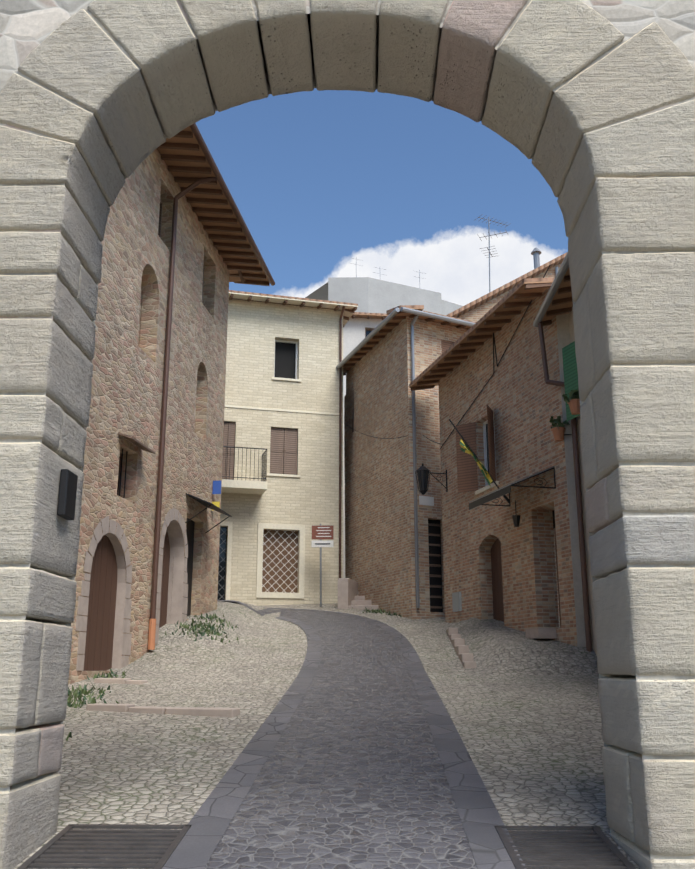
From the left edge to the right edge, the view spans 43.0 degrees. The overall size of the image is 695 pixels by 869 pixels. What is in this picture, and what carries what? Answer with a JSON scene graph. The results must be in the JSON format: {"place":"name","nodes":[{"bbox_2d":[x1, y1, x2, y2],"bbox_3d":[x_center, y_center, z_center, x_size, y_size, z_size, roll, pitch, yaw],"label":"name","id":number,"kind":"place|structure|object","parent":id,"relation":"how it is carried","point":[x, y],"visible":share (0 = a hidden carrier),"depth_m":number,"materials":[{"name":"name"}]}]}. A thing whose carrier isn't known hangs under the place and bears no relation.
{"place":"outdoors","nodes":[
{"label":"outdoors","id":0,"kind":"place"},
{"bbox_2d":[14,601,639,868],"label":"ground","id":1,"kind":"structure","parent":0,"point":[523,711],"depth_m":9.86,"materials":[{"name":"grey stone"}]},
{"bbox_2d":[17,824,190,868],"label":"drain grate","id":2,"kind":"object","parent":1,"relation":"on","point":[127,846],"visible":0.92,"depth_m":5.21,"materials":[{"name":"metal"}]},
{"bbox_2d":[68,123,274,683],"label":"stone building","id":3,"kind":"structure","parent":1,"relation":"on","point":[180,251],"depth_m":17.18,"materials":[{"name":"brown stone"}]},
{"bbox_2d":[66,607,401,740],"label":"weed tufts","id":4,"kind":"object","parent":1,"relation":"on","point":[76,693],"visible":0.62,"depth_m":17.12,"materials":[{"name":"green plant"}]},
{"bbox_2d":[86,628,475,716],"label":"stone curbs","id":5,"kind":"structure","parent":1,"relation":"on","point":[461,648],"depth_m":10.37,"materials":[{"name":"stone"}]},
{"bbox_2d":[217,290,357,605],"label":"cream house","id":6,"kind":"structure","parent":1,"relation":"on","point":[282,480],"depth_m":26.27,"materials":[{"name":"paint"}]},
{"bbox_2d":[311,524,333,606],"bbox_3d":[-0.704,3.885,24.698,0.622,2.795,0.095,0,-15,1],"label":"signpost","id":7,"kind":"object","parent":1,"relation":"on","point":[320,531],"visible":0.96,"depth_m":24.91,"materials":[{"name":"brown"}]},
{"bbox_2d":[204,608,477,868],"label":"road setts","id":8,"kind":"structure","parent":1,"relation":"on","point":[351,775],"depth_m":6.85,"materials":[{"name":"grey stone"}]},
{"bbox_2d":[162,600,526,868],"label":"road border slabs","id":9,"kind":"structure","parent":1,"relation":"on","point":[213,816],"depth_m":7.01,"materials":[{"name":"grey stone"}]},
{"bbox_2d":[0,0,694,859],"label":"joint","id":10,"kind":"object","parent":1,"relation":"on","point":[28,28],"depth_m":6.03,"materials":[{"name":"grey concrete"}]},
{"bbox_2d":[0,0,694,868],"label":"stone archway","id":11,"kind":"object","parent":10,"relation":"attached to","point":[634,308],"visible":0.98,"depth_m":5.73,"materials":[{"name":"stone"}]},
{"bbox_2d":[57,469,77,519],"bbox_3d":[-1.807,0.390,5.698,0.050,0.300,0.200,0,-15,1],"label":"wall lamp","id":12,"kind":"object","parent":11,"relation":"attached to","point":[67,495],"visible":0.98,"depth_m":5.63,"materials":[{"name":"grey metal"}]},
{"bbox_2d":[338,578,377,609],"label":"stone steps","id":13,"kind":"structure","parent":1,"relation":"on","point":[349,597],"depth_m":24.14,"materials":[{"name":"stone"}]},
{"bbox_2d":[343,312,387,577],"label":"white house","id":14,"kind":"structure","parent":1,"relation":"on","point":[358,327],"depth_m":35.18,"materials":[{"name":"paint"}]},
{"bbox_2d":[305,277,462,314],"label":"grey block","id":15,"kind":"structure","parent":1,"relation":"on","point":[369,295],"depth_m":50.08,"materials":[{"name":"concrete"}]},
{"bbox_2d":[351,258,425,281],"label":"tv antennas","id":16,"kind":"object","parent":15,"relation":"attached to","point":[384,269],"visible":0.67,"depth_m":53.17,"materials":[{"name":"grey metal"}]},
{"bbox_2d":[336,305,475,619],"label":"brick house","id":17,"kind":"structure","parent":1,"relation":"on","point":[393,542],"depth_m":23.62,"materials":[{"name":"brown brick"}]},
{"bbox_2d":[409,265,576,646],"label":"brick house","id":18,"kind":"structure","parent":1,"relation":"on","point":[509,564],"depth_m":18.18,"materials":[{"name":"brown brick"}]},
{"bbox_2d":[344,423,439,443],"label":"overhead cables","id":19,"kind":"object","parent":18,"relation":"on","point":[390,438],"visible":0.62,"depth_m":23.90,"materials":[{"name":"grey metal"}]},
{"bbox_2d":[415,463,447,494],"bbox_3d":[2.031,1.077,21.314,0.792,0.770,0.382,0,-15,1],"label":"wall lantern","id":20,"kind":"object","parent":18,"relation":"attached to","point":[423,474],"depth_m":21.23,"materials":[{"name":"grey metal"}]},
{"bbox_2d":[449,419,508,502],"bbox_3d":[2.728,0.541,18.241,1.228,1.774,0.185,1,-15,-4],"label":"flag on pole","id":21,"kind":"object","parent":18,"relation":"attached to","point":[465,448],"visible":0.9,"depth_m":18.23,"materials":[{"name":"fabric"},{"name":"metal"}]},
{"bbox_2d":[446,252,566,321],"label":"roof","id":22,"kind":"structure","parent":1,"relation":"on","point":[476,310],"depth_m":29.44,"materials":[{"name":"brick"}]},
{"bbox_2d":[475,214,510,292],"bbox_3d":[5.261,-5.770,31.436,1.376,4.269,1.042,0,-15,1],"label":"tv antenna","id":23,"kind":"object","parent":22,"relation":"on","point":[489,249],"visible":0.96,"depth_m":31.71,"materials":[{"name":"grey metal"}]},
{"bbox_2d":[531,248,540,268],"bbox_3d":[6.861,-5.942,31.908,0.370,1.750,0.370,6,-16,-21],"label":"chimney pipe","id":24,"kind":"object","parent":22,"relation":"on","point":[535,252],"visible":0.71,"depth_m":31.95,"materials":[{"name":"grey metal"}]},
{"bbox_2d":[533,252,596,654],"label":"building","id":25,"kind":"structure","parent":1,"relation":"on","point":[558,302],"depth_m":15.64,"materials":[{"name":"brick"}]},
{"bbox_2d":[549,389,579,441],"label":"flower pots","id":26,"kind":"object","parent":25,"relation":"on","point":[573,402],"visible":0.85,"depth_m":15.89,"materials":[{"name":"ceramic"}]},
{"bbox_2d":[495,826,635,868],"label":"drain grate","id":27,"kind":"object","parent":1,"relation":"on","point":[565,847],"visible":0.94,"depth_m":5.17,"materials":[{"name":"metal"}]},
{"bbox_2d":[196,88,567,305],"label":"sky","id":28,"kind":"structure","parent":0,"point":[319,181],"materials":[{"name":"blue"}]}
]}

